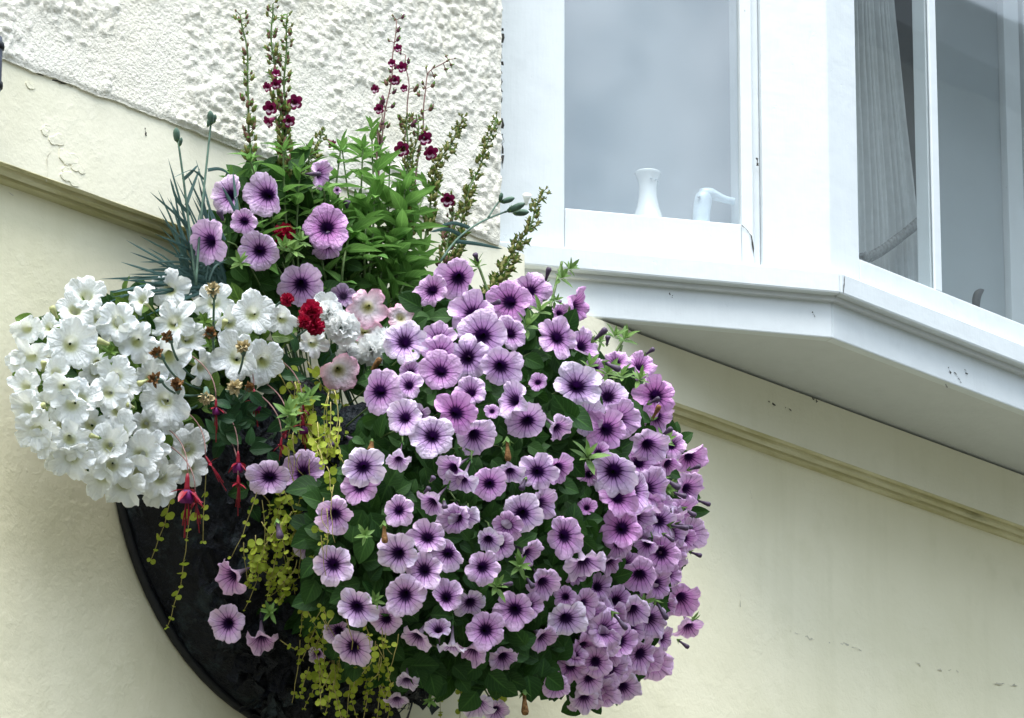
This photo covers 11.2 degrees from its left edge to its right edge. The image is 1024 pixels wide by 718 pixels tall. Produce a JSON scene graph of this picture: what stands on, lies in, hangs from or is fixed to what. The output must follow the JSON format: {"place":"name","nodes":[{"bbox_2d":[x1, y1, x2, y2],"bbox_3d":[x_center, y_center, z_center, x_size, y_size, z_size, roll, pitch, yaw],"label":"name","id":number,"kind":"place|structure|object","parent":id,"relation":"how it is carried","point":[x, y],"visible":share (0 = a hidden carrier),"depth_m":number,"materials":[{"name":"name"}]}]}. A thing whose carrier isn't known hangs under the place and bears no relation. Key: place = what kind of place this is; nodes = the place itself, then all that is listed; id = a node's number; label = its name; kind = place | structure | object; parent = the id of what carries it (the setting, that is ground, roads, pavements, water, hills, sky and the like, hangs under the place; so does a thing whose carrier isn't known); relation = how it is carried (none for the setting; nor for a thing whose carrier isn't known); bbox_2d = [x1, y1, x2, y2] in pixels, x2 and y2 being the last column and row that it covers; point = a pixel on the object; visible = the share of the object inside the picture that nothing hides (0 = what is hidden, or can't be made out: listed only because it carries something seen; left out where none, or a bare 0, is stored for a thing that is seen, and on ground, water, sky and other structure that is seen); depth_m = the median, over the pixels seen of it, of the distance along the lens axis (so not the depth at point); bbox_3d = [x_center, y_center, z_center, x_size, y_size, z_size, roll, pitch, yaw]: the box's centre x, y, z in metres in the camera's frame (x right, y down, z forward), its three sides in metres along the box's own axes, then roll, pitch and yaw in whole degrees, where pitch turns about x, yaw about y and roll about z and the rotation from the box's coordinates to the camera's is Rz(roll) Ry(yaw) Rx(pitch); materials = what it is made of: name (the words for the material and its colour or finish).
{"place":"outdoors","nodes":[
{"label":"outdoors","id":0,"kind":"place"},
{"bbox_2d":[0,0,1023,717],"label":"house","id":1,"kind":"structure","parent":0,"point":[848,418],"depth_m":8.99,"materials":[{"name":"beige paint"}]},
{"bbox_2d":[0,36,4,90],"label":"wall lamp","id":2,"kind":"object","parent":1,"relation":"attached to","point":[2,46],"visible":1,"depth_m":7.87,"materials":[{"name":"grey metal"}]},
{"bbox_2d":[116,379,439,717],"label":"wall basket","id":3,"kind":"object","parent":1,"relation":"attached to","point":[239,676],"depth_m":7.98,"materials":[{"name":"black metal"}]},
{"bbox_2d":[102,111,238,319],"bbox_3d":[-0.518,-0.195,8.020,0.070,0.417,0.333,-17,-26,40],"label":"pink plant","id":4,"kind":"object","parent":3,"relation":"in","point":[197,273],"visible":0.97,"depth_m":8.04,"materials":[{"name":"green plant"}]},
{"bbox_2d":[4,268,342,508],"bbox_3d":[-0.542,0.026,7.905,0.598,0.443,0.242,15,-24,-36],"label":"petunia plant","id":5,"kind":"object","parent":3,"relation":"in","point":[83,360],"visible":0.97,"depth_m":7.83,"materials":[{"name":"white plant"}]},
{"bbox_2d":[146,281,253,409],"bbox_3d":[-0.448,-0.021,7.889,0.126,0.198,0.257,-7,-21,20],"label":"pink plant","id":6,"kind":"object","parent":3,"relation":"in","point":[212,291],"visible":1,"depth_m":7.85,"materials":[{"name":"beige plant"}]},
{"bbox_2d":[169,332,342,537],"bbox_3d":[-0.377,0.123,7.920,0.186,0.380,0.382,-17,-26,40],"label":"fuchsia plant","id":7,"kind":"object","parent":3,"relation":"in","point":[222,430],"visible":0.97,"depth_m":7.90,"materials":[{"name":"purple plant"}]},
{"bbox_2d":[220,0,335,276],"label":"penstemon plant","id":8,"kind":"object","parent":3,"relation":"in","point":[284,143],"visible":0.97,"depth_m":8.22,"materials":[{"name":"green plant"}]},
{"bbox_2d":[190,147,371,406],"bbox_3d":[-0.370,-0.126,8.167,0.210,0.442,0.415,-17,-26,40],"label":"petunia plant","id":9,"kind":"object","parent":3,"relation":"in","point":[247,251],"visible":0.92,"depth_m":8.12,"materials":[{"name":"purple plant"}]},
{"bbox_2d":[270,222,324,376],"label":"carnation plant","id":10,"kind":"object","parent":3,"relation":"on","point":[309,319],"visible":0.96,"depth_m":7.97,"materials":[{"name":"red plant"}]},
{"bbox_2d":[208,432,436,708],"bbox_3d":[-0.286,0.303,7.954,0.354,0.493,0.564,-1,-19,3],"label":"petunia plant","id":11,"kind":"object","parent":3,"relation":"in","point":[364,491],"visible":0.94,"depth_m":7.81,"materials":[{"name":"purple plant"}]},
{"bbox_2d":[147,359,506,717],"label":"creeping plant","id":12,"kind":"object","parent":3,"relation":"in","point":[255,563],"visible":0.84,"depth_m":7.91,"materials":[{"name":"green plant"}]},
{"bbox_2d":[319,299,387,405],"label":"carnation plant","id":13,"kind":"object","parent":3,"relation":"in","point":[342,331],"visible":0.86,"depth_m":8.05,"materials":[{"name":"white plant"}]},
{"bbox_2d":[318,289,413,403],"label":"petunia plant","id":14,"kind":"object","parent":3,"relation":"in","point":[370,310],"visible":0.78,"depth_m":8.10,"materials":[{"name":"pink plant"}]},
{"bbox_2d":[294,13,551,307],"bbox_3d":[-0.143,-0.281,8.409,0.176,0.579,0.574,-17,-26,40],"label":"penstemon plant","id":15,"kind":"object","parent":3,"relation":"in","point":[399,266],"visible":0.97,"depth_m":8.34,"materials":[{"name":"green plant"}]},
{"bbox_2d":[431,193,531,262],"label":"pink plant","id":16,"kind":"object","parent":3,"relation":"in","point":[516,209],"visible":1,"depth_m":8.47,"materials":[{"name":"green plant"}]},
{"bbox_2d":[315,252,699,717],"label":"petunia plant","id":17,"kind":"object","parent":3,"relation":"in","point":[496,414],"visible":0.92,"depth_m":7.93,"materials":[{"name":"purple plant"}]},
{"bbox_2d":[547,426,710,714],"bbox_3d":[0.113,0.351,8.358,0.377,0.506,0.693,-7,-20,20],"label":"petunia plant","id":18,"kind":"object","parent":3,"relation":"in","point":[614,659],"visible":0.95,"depth_m":8.23,"materials":[{"name":"purple plant"}]},
{"bbox_2d":[564,0,730,223],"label":"window pane","id":19,"kind":"object","parent":1,"relation":"attached to","point":[646,83],"depth_m":9.34,"materials":[{"name":"glass"}]},
{"bbox_2d":[634,168,661,216],"bbox_3d":[0.236,-0.268,9.030,0.054,0.119,0.054,-17,-26,40],"label":"vase","id":20,"kind":"object","parent":1,"relation":"on","point":[648,183],"visible":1,"depth_m":9.02,"materials":[{"name":"white ceramic"}]},
{"bbox_2d":[693,188,734,221],"bbox_3d":[0.362,-0.253,9.073,0.104,0.091,0.035,7,-20,-19],"label":"china ornament","id":21,"kind":"object","parent":1,"relation":"on","point":[704,198],"visible":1,"depth_m":9.06,"materials":[{"name":"grey ceramic"}]},
{"bbox_2d":[499,0,1023,474],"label":"bay window","id":22,"kind":"structure","parent":1,"relation":"in","point":[782,294],"depth_m":9.08,"materials":[{"name":"white paint"}]},
{"bbox_2d":[854,0,917,281],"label":"curtain","id":23,"kind":"object","parent":1,"relation":"hanging from","point":[887,218],"visible":0.7,"depth_m":9.46,"materials":[{"name":"grey fabric"}]},
{"bbox_2d":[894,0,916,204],"bbox_3d":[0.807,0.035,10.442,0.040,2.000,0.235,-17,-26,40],"label":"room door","id":24,"kind":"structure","parent":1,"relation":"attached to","point":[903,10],"depth_m":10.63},
{"bbox_2d":[972,288,983,306],"bbox_3d":[0.846,-0.110,9.424,0.016,0.043,0.033,-17,-26,40],"label":"ornament","id":25,"kind":"object","parent":1,"relation":"on","point":[976,297],"visible":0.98,"depth_m":9.41,"materials":[{"name":"black metal"}]},
{"bbox_2d":[935,0,1023,324],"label":"window pane","id":26,"kind":"object","parent":1,"relation":"on","point":[980,68],"visible":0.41,"depth_m":10.17,"materials":[{"name":"glass"}]}
]}

